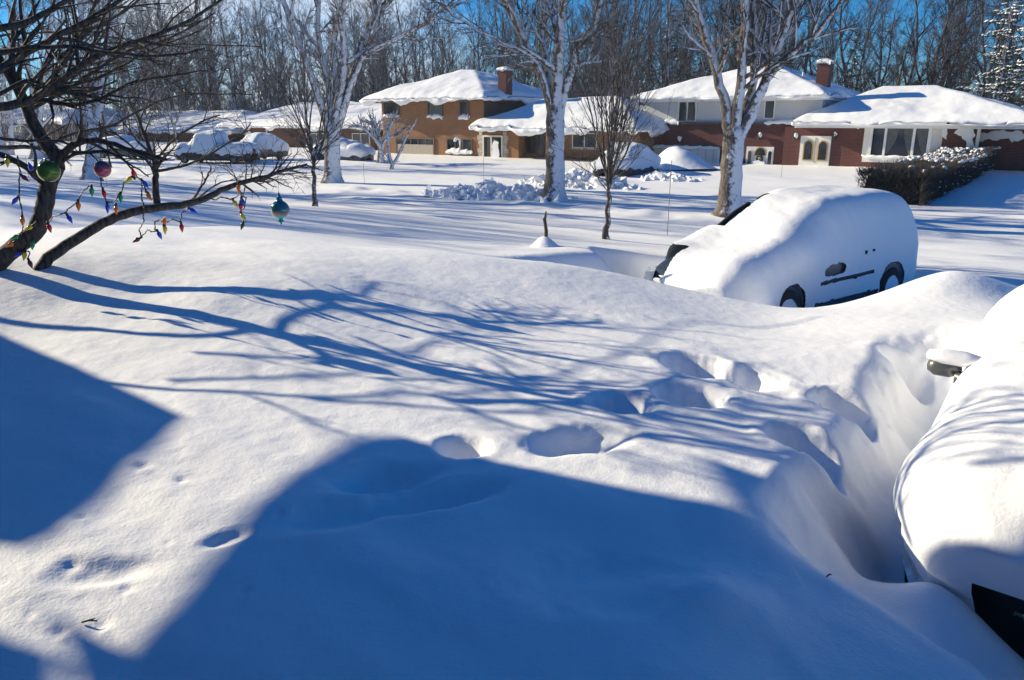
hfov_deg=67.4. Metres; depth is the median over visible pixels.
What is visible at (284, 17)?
woodland tree
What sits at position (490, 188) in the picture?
snow pile
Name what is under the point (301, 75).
woodland tree
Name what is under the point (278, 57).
woodland tree
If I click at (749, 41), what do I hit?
woodland tree
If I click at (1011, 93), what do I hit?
spruce tree
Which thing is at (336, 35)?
woodland tree
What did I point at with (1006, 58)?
woodland tree
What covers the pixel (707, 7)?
woodland tree
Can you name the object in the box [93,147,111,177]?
ornament ball
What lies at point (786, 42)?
woodland tree
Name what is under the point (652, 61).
woodland tree
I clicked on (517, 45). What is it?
woodland tree
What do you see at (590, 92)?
woodland tree
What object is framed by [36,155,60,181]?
ornament ball
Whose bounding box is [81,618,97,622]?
fallen twig
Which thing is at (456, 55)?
woodland tree
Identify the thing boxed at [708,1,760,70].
woodland tree
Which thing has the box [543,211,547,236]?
broken stem
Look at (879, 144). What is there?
bay window
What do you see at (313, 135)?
window
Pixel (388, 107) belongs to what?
window
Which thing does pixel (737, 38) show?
woodland tree
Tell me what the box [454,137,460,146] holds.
candy cane
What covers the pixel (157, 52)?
woodland tree
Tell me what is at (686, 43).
woodland tree
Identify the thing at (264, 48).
woodland tree
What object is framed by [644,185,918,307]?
minivan
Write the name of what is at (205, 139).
pickup truck
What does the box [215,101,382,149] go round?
ranch house
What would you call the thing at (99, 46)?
woodland tree
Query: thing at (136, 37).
woodland tree
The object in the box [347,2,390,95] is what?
woodland tree
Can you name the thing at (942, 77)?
woodland tree
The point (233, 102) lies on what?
woodland tree
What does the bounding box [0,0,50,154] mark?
maple tree
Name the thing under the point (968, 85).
woodland tree
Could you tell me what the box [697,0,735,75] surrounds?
woodland tree
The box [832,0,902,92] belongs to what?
woodland tree
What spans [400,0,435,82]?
woodland tree
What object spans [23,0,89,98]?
woodland tree
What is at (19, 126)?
window
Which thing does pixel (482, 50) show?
woodland tree
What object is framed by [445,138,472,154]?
window
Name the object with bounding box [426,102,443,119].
window
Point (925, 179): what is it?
hedge
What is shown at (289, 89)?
woodland tree
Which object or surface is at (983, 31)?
woodland tree
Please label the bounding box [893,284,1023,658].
car
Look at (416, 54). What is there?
woodland tree
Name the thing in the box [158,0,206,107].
woodland tree
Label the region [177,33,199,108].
woodland tree
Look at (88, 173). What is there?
maple tree
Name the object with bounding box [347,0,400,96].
woodland tree
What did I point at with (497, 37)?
woodland tree
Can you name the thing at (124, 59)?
woodland tree
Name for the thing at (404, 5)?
sky
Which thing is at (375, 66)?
woodland tree
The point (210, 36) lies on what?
woodland tree
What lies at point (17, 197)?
light string
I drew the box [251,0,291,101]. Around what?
woodland tree
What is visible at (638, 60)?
woodland tree
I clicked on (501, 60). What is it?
woodland tree
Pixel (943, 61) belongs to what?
woodland tree
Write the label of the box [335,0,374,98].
woodland tree
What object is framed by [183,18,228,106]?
woodland tree
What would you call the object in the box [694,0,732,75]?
woodland tree
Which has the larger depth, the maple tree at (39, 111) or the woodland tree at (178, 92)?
the woodland tree at (178, 92)
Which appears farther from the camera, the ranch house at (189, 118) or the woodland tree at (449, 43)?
the woodland tree at (449, 43)
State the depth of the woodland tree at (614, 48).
88.91 m
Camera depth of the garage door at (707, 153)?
51.43 m
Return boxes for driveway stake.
[667,160,671,235]
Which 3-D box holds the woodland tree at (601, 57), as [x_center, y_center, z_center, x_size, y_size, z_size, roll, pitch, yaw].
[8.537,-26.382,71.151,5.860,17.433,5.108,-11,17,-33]
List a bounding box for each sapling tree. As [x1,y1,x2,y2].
[246,0,358,205]
[544,0,682,239]
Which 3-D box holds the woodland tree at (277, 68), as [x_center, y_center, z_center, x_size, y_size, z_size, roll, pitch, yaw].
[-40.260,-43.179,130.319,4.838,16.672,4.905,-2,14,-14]
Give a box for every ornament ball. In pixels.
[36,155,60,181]
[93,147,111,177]
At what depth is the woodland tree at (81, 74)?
95.50 m
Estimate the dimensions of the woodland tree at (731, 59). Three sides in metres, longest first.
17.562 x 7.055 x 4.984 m
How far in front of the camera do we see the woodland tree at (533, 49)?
93.00 m
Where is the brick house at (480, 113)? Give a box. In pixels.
[359,66,668,160]
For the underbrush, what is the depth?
96.13 m
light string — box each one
[4,155,36,246]
[14,238,34,268]
[46,184,93,232]
[99,167,151,214]
[132,207,196,242]
[207,181,246,229]
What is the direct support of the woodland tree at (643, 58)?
on the snow ground
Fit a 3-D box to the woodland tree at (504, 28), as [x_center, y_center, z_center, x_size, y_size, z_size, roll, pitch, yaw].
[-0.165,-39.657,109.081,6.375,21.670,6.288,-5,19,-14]
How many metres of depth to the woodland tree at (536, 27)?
97.23 m
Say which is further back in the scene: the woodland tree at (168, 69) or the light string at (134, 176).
the woodland tree at (168, 69)
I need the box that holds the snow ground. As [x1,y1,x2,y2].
[0,140,1023,679]
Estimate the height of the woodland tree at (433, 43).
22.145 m
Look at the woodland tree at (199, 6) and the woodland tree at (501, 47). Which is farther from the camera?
the woodland tree at (199, 6)
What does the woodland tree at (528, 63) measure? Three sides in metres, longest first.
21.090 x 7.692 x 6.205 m
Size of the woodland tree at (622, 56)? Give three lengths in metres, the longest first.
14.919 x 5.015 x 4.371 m
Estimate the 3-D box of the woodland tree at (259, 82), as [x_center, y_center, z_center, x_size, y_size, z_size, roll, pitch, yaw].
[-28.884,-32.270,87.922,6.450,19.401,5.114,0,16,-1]
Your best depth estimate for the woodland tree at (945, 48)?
74.15 m
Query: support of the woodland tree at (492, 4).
on the snow ground
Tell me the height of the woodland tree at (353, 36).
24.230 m
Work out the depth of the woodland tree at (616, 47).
83.14 m
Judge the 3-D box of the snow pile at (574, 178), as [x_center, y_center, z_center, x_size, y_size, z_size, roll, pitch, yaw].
[3.033,-7.419,35.301,6.700,0.985,3.391,12,20,35]
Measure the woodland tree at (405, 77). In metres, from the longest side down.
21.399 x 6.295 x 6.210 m
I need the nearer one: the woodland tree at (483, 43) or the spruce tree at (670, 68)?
the spruce tree at (670, 68)
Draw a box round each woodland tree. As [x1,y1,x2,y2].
[1,40,22,100]
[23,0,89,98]
[29,0,74,111]
[64,5,122,101]
[79,0,117,106]
[90,3,121,91]
[100,0,147,109]
[101,0,140,110]
[103,18,144,141]
[104,0,143,134]
[109,41,128,108]
[120,0,159,115]
[120,0,190,105]
[122,0,161,98]
[122,0,208,109]
[126,34,155,110]
[128,0,174,108]
[128,0,185,143]
[135,1,173,110]
[136,21,169,117]
[137,14,176,105]
[144,1,178,97]
[150,15,199,104]
[154,5,191,110]
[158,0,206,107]
[164,21,192,104]
[165,6,199,105]
[166,0,206,110]
[173,0,217,105]
[176,0,232,108]
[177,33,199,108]
[179,0,230,110]
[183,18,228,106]
[187,8,221,106]
[187,16,224,109]
[188,15,222,110]
[190,0,244,98]
[192,0,253,109]
[194,0,229,92]
[194,4,233,110]
[209,0,266,109]
[221,13,262,109]
[222,15,248,104]
[229,39,256,107]
[235,14,270,110]
[236,0,286,113]
[237,0,275,107]
[238,0,284,108]
[244,0,283,108]
[245,43,267,110]
[250,0,312,106]
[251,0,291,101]
[253,16,291,107]
[266,45,288,106]
[271,29,302,103]
[275,0,325,103]
[277,0,311,101]
[286,57,310,102]
[303,0,336,99]
[313,0,353,78]
[318,28,352,90]
[320,1,352,93]
[324,0,365,100]
[332,0,372,100]
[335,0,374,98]
[339,0,366,101]
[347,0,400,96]
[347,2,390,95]
[348,0,386,92]
[352,12,387,93]
[354,0,399,87]
[357,18,390,94]
[360,18,393,92]
[365,4,402,89]
[367,14,409,85]
[379,45,401,86]
[380,0,426,88]
[381,8,412,86]
[382,23,402,85]
[391,0,432,84]
[398,21,429,82]
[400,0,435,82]
[403,0,458,82]
[407,5,436,82]
[419,0,457,80]
[420,1,460,76]
[421,2,462,78]
[426,11,469,71]
[428,29,447,76]
[440,21,471,72]
[447,34,467,70]
[449,0,509,71]
[453,29,472,67]
[457,33,469,69]
[461,1,501,71]
[468,14,496,70]
[472,0,524,74]
[476,5,512,71]
[483,2,520,79]
[488,26,517,80]
[491,0,522,79]
[494,1,552,85]
[500,1,532,83]
[512,0,567,87]
[513,21,531,83]
[515,0,550,87]
[523,0,566,82]
[529,1,547,88]
[530,0,569,74]
[531,9,564,86]
[548,5,587,90]
[564,0,591,98]
[565,0,602,95]
[566,30,587,97]
[570,6,602,92]
[575,0,619,96]
[577,0,631,95]
[577,3,615,96]
[582,0,645,96]
[585,1,626,94]
[586,21,622,92]
[595,0,638,93]
[601,0,651,92]
[601,4,647,97]
[603,10,642,87]
[622,21,659,90]
[624,0,705,87]
[626,0,682,90]
[628,0,671,92]
[630,12,653,95]
[634,2,664,86]
[641,0,679,87]
[643,0,682,89]
[655,1,695,79]
[656,1,719,83]
[661,0,728,82]
[662,1,719,79]
[662,3,699,84]
[665,0,697,82]
[671,3,709,77]
[689,0,761,77]
[693,0,725,73]
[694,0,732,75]
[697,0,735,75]
[704,0,734,70]
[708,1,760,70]
[718,4,761,69]
[720,2,768,69]
[721,3,757,68]
[723,0,787,70]
[725,0,786,68]
[731,0,761,67]
[746,0,823,70]
[749,0,786,65]
[749,0,802,69]
[758,0,788,48]
[761,0,824,71]
[767,2,813,71]
[775,0,843,74]
[793,2,846,76]
[804,0,867,89]
[806,10,837,80]
[807,4,854,84]
[808,0,879,85]
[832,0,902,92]
[834,19,867,89]
[843,6,885,91]
[847,0,896,91]
[850,0,910,90]
[853,1,905,91]
[880,0,930,85]
[882,13,925,85]
[888,0,962,85]
[889,37,904,80]
[899,0,1000,84]
[908,0,984,90]
[913,0,960,85]
[918,0,975,91]
[918,0,976,89]
[920,0,974,83]
[926,0,1001,91]
[927,0,971,85]
[939,4,981,88]
[940,0,993,91]
[940,1,999,92]
[943,0,1014,96]
[956,1,989,92]
[960,0,1023,97]
[972,2,1023,78]
[973,0,1023,96]
[977,0,1023,92]
[983,16,1023,99]
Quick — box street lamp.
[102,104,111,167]
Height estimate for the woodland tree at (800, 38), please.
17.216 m
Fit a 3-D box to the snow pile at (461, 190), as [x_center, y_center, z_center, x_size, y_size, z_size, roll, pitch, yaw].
[-2.114,-6.009,31.113,3.908,0.675,1.747,12,20,35]
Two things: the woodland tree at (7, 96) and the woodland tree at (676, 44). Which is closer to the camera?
the woodland tree at (676, 44)
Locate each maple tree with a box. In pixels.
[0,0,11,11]
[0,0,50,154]
[2,0,70,154]
[19,0,91,158]
[44,0,295,180]
[261,0,475,182]
[384,0,642,201]
[671,0,1010,217]
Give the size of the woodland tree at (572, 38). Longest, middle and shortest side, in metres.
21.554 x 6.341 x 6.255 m
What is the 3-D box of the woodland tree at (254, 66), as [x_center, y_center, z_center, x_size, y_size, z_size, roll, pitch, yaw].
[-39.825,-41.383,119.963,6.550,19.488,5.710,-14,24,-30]
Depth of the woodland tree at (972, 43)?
99.80 m
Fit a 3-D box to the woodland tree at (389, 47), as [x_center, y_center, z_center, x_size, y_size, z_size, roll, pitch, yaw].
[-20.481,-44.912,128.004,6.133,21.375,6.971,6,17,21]
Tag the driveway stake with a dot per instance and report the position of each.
(669, 199)
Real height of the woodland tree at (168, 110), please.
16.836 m
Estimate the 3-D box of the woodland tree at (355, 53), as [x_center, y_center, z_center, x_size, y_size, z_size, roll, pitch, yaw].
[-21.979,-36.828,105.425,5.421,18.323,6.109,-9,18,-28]
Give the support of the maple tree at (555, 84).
on the snow ground
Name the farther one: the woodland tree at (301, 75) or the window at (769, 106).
the woodland tree at (301, 75)
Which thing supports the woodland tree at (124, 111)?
on the snow ground
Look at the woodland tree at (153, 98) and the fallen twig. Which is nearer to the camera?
the fallen twig
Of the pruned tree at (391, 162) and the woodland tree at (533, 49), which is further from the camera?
the woodland tree at (533, 49)
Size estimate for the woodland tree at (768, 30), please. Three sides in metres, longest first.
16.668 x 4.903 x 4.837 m
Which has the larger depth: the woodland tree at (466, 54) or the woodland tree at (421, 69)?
the woodland tree at (466, 54)
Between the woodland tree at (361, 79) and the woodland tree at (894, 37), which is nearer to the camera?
the woodland tree at (894, 37)
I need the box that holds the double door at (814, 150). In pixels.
[798,136,831,165]
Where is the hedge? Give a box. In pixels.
[854,144,1000,205]
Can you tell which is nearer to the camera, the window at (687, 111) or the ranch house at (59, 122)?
the window at (687, 111)
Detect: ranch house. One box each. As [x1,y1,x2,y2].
[1,104,128,140]
[102,110,256,141]
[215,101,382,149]
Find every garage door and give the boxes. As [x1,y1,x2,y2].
[395,137,434,154]
[653,145,719,162]
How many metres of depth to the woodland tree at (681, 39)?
106.40 m
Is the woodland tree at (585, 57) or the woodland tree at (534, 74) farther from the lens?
the woodland tree at (585, 57)
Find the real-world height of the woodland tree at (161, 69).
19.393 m
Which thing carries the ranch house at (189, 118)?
on the snow ground
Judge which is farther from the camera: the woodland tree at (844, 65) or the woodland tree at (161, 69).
the woodland tree at (161, 69)
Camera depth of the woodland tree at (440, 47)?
110.16 m
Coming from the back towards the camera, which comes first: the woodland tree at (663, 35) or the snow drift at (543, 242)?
the woodland tree at (663, 35)
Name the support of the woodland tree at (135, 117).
on the snow ground
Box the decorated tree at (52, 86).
[0,0,334,270]
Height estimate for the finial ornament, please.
0.615 m
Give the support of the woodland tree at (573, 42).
on the snow ground
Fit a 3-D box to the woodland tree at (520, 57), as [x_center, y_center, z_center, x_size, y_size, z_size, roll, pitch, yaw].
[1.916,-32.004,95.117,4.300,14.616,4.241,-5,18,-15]
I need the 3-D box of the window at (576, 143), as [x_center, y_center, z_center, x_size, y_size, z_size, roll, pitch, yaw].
[5.092,-13.982,54.035,2.137,1.137,0.180,12,20,35]
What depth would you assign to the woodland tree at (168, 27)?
120.91 m
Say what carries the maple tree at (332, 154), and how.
on the snow ground
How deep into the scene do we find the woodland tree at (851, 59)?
103.50 m
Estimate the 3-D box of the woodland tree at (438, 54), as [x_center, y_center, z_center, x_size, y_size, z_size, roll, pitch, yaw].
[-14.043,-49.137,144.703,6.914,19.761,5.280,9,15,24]
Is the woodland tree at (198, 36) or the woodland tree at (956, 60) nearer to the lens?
the woodland tree at (956, 60)
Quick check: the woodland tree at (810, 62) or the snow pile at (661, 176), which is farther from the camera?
the woodland tree at (810, 62)
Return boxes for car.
[101,134,156,158]
[241,132,288,160]
[313,136,375,160]
[591,142,660,176]
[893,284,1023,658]
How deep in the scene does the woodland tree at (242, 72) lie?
99.96 m
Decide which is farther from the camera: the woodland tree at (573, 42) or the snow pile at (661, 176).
the woodland tree at (573, 42)
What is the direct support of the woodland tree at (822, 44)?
on the snow ground
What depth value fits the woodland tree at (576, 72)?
96.97 m
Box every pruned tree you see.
[347,108,413,162]
[378,116,416,168]
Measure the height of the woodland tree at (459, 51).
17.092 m
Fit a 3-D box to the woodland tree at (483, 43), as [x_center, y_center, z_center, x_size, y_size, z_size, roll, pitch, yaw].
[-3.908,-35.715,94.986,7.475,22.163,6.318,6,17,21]
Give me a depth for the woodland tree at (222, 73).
125.13 m
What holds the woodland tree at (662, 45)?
on the snow ground
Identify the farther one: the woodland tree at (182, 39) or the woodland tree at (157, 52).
the woodland tree at (182, 39)
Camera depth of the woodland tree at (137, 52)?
98.51 m
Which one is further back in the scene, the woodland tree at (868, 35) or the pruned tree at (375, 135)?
the woodland tree at (868, 35)
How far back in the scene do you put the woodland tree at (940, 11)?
88.51 m
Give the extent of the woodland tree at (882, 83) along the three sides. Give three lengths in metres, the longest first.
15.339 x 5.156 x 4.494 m
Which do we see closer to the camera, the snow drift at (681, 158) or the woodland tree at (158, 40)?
the snow drift at (681, 158)
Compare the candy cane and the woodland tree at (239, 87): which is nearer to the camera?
the candy cane
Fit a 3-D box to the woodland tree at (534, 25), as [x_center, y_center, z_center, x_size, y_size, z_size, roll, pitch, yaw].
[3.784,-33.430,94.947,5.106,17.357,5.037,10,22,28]
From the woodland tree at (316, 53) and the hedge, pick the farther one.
the woodland tree at (316, 53)
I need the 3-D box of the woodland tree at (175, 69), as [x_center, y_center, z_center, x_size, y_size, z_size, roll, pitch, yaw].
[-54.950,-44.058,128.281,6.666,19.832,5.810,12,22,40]
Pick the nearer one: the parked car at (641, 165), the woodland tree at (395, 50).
the parked car at (641, 165)
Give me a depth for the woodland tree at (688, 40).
81.94 m
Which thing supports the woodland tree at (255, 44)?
on the snow ground
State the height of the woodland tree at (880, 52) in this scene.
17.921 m
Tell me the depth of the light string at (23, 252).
6.33 m
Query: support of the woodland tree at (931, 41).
on the snow ground
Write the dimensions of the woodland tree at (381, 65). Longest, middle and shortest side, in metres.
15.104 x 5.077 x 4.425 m
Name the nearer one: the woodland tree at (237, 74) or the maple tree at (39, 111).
the maple tree at (39, 111)
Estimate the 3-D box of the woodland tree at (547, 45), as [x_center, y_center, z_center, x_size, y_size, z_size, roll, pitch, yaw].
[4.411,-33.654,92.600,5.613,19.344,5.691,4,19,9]
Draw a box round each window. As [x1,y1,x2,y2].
[14,126,24,135]
[305,133,323,145]
[352,133,370,146]
[382,103,399,117]
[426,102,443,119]
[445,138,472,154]
[458,102,469,119]
[524,133,544,154]
[571,133,596,149]
[677,102,696,121]
[763,101,775,118]
[861,128,941,162]
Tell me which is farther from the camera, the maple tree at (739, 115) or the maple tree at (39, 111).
the maple tree at (39, 111)
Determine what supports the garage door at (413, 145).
in the brick house at (480, 113)
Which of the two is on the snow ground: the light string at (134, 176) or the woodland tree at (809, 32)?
the woodland tree at (809, 32)
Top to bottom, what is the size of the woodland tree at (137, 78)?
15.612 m
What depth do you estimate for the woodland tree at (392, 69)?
99.23 m
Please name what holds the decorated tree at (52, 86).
on the snow ground
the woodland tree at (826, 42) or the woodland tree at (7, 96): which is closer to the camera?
the woodland tree at (826, 42)
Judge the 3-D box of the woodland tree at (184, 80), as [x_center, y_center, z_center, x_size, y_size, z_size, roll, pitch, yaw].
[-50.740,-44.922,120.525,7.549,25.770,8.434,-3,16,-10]
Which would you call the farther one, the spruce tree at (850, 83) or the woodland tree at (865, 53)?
the woodland tree at (865, 53)
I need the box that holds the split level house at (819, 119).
[631,58,1023,170]
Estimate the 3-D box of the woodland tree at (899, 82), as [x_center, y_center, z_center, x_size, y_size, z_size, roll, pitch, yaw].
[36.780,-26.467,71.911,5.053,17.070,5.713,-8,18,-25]
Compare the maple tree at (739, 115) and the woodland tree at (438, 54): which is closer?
the maple tree at (739, 115)
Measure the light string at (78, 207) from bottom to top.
0.389 m
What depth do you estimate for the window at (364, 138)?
70.33 m
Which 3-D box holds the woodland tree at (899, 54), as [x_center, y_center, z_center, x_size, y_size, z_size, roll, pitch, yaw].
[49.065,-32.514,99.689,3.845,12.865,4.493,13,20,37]
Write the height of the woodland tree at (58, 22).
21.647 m
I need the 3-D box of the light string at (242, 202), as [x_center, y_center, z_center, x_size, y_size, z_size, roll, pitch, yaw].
[-2.490,-1.177,6.735,0.353,0.422,0.063,0,16,0]
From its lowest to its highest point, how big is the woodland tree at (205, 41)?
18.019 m
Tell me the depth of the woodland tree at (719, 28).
94.67 m
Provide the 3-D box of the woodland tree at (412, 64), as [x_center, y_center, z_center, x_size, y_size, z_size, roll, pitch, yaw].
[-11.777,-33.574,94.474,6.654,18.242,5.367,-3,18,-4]
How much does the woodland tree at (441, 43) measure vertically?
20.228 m
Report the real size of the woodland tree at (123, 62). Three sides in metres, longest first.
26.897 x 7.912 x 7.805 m
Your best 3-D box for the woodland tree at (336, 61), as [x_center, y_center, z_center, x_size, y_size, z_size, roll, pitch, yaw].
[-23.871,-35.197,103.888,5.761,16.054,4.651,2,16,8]
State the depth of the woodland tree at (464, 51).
144.48 m
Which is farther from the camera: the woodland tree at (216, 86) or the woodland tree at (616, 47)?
the woodland tree at (216, 86)
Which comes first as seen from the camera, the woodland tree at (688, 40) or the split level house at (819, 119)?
the split level house at (819, 119)
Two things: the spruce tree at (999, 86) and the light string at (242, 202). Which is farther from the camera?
the spruce tree at (999, 86)
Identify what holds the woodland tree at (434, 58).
on the snow ground
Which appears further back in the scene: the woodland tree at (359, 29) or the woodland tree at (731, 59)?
the woodland tree at (359, 29)
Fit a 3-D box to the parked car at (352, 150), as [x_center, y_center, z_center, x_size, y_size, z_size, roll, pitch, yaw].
[-12.404,-13.948,56.335,4.863,2.102,2.184,8,18,24]
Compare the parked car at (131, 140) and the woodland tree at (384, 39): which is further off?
the woodland tree at (384, 39)
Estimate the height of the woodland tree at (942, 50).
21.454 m
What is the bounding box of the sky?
[0,0,1023,110]
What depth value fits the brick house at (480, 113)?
58.58 m
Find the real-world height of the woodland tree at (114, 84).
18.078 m
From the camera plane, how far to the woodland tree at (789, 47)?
68.17 m
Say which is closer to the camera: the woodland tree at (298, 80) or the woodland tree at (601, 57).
the woodland tree at (601, 57)
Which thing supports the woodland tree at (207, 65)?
on the snow ground
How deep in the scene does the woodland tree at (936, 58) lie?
67.70 m
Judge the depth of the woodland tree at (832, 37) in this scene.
66.30 m
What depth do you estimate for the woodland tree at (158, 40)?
111.52 m
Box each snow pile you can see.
[419,183,483,199]
[429,176,578,202]
[518,168,642,190]
[640,171,703,181]
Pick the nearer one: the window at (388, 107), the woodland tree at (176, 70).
the window at (388, 107)
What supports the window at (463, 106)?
in the brick house at (480, 113)
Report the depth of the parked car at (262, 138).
57.13 m
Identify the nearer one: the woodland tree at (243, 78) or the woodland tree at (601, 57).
the woodland tree at (601, 57)
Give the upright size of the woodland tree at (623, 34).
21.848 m
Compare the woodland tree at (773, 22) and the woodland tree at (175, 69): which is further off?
the woodland tree at (175, 69)
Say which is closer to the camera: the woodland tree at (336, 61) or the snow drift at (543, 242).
the snow drift at (543, 242)
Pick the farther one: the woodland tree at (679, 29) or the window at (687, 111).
the woodland tree at (679, 29)
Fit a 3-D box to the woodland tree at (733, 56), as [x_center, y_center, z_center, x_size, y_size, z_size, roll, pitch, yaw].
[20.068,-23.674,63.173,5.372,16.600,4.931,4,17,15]
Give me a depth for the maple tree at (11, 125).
65.39 m
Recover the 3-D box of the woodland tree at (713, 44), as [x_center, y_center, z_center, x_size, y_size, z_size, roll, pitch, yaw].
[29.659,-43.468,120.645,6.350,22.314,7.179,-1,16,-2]
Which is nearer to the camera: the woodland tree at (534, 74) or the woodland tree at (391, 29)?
the woodland tree at (534, 74)
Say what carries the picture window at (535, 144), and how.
in the brick house at (480, 113)
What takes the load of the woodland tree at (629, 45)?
on the snow ground
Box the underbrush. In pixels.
[1,71,1023,140]
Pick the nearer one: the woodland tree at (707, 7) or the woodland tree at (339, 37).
the woodland tree at (707, 7)
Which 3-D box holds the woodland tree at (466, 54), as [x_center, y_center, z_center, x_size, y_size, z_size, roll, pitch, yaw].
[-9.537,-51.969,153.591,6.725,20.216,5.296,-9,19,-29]
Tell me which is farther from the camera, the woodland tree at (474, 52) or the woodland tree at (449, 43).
the woodland tree at (449, 43)
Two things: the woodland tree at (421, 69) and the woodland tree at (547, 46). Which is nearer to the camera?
the woodland tree at (421, 69)
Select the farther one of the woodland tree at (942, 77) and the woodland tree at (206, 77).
the woodland tree at (206, 77)
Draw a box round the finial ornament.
[270,156,289,225]
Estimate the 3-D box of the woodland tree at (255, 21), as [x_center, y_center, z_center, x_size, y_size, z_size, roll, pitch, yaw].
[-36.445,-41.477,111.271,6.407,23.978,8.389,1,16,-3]
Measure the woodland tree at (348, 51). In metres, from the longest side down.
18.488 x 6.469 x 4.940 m
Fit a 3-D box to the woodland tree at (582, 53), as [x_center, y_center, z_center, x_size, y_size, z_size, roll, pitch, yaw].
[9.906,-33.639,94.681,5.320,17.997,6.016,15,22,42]
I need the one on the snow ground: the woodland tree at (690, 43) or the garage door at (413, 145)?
the woodland tree at (690, 43)
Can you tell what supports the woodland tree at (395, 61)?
on the snow ground
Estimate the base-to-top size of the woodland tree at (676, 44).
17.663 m
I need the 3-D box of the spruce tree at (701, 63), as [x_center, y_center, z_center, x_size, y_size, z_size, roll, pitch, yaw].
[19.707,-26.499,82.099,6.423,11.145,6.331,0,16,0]
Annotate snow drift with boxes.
[530,236,558,247]
[658,146,719,170]
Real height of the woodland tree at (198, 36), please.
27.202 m
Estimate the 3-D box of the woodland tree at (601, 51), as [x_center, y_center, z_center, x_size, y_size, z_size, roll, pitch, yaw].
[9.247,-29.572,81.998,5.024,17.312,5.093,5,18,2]
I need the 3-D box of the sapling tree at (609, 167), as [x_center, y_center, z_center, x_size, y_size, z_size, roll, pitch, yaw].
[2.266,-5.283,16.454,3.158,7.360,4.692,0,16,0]
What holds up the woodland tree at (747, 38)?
on the snow ground
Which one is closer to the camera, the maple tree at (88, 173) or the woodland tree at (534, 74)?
the maple tree at (88, 173)
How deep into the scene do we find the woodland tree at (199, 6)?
121.04 m
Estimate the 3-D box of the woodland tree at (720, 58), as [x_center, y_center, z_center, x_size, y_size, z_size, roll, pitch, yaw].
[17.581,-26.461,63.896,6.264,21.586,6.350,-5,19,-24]
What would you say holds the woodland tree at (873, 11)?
on the snow ground
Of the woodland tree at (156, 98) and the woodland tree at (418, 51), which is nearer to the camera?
the woodland tree at (156, 98)
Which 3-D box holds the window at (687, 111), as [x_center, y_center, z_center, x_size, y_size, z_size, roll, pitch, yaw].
[11.805,-15.384,51.688,1.324,1.330,0.110,12,20,35]
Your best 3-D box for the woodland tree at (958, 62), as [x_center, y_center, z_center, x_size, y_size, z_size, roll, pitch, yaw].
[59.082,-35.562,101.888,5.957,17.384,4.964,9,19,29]
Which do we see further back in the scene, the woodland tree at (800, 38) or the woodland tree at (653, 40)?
the woodland tree at (653, 40)
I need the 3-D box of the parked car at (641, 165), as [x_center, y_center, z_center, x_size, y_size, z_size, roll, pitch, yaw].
[6.394,-9.980,42.929,2.193,2.097,5.155,12,20,35]
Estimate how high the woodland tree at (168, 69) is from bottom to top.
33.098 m
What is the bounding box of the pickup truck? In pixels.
[173,129,261,163]
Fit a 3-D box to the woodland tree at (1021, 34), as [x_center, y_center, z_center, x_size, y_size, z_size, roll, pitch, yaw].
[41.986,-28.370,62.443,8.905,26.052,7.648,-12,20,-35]
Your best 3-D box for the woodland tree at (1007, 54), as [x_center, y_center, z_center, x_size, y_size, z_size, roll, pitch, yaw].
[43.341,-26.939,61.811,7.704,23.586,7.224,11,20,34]
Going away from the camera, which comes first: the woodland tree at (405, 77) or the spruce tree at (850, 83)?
the spruce tree at (850, 83)
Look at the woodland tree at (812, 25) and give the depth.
79.97 m
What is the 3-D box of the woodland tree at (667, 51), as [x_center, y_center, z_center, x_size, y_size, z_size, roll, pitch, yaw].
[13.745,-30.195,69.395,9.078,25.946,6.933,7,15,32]
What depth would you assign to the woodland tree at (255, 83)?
122.84 m
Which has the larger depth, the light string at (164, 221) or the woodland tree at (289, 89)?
the woodland tree at (289, 89)
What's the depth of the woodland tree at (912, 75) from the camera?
67.33 m
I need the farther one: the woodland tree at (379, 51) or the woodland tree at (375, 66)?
the woodland tree at (379, 51)
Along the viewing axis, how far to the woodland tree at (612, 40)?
84.51 m
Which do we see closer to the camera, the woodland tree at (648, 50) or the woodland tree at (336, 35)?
the woodland tree at (648, 50)
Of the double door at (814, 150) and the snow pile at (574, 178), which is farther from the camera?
the double door at (814, 150)
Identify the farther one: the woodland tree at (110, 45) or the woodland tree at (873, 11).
the woodland tree at (110, 45)
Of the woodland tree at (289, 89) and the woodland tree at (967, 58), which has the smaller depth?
the woodland tree at (967, 58)
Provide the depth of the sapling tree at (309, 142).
24.55 m
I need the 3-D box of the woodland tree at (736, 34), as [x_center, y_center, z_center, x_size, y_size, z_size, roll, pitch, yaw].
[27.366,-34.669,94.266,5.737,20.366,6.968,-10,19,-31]
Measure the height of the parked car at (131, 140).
1.874 m
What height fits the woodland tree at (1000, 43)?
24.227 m
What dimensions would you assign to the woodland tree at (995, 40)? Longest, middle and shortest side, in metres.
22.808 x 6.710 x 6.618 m
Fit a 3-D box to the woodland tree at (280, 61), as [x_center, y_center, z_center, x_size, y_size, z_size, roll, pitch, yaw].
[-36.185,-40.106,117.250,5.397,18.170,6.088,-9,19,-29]
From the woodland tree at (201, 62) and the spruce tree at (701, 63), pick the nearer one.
the spruce tree at (701, 63)
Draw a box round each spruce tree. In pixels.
[636,8,694,104]
[684,41,710,80]
[837,29,866,92]
[956,0,1023,106]
[985,25,1023,107]

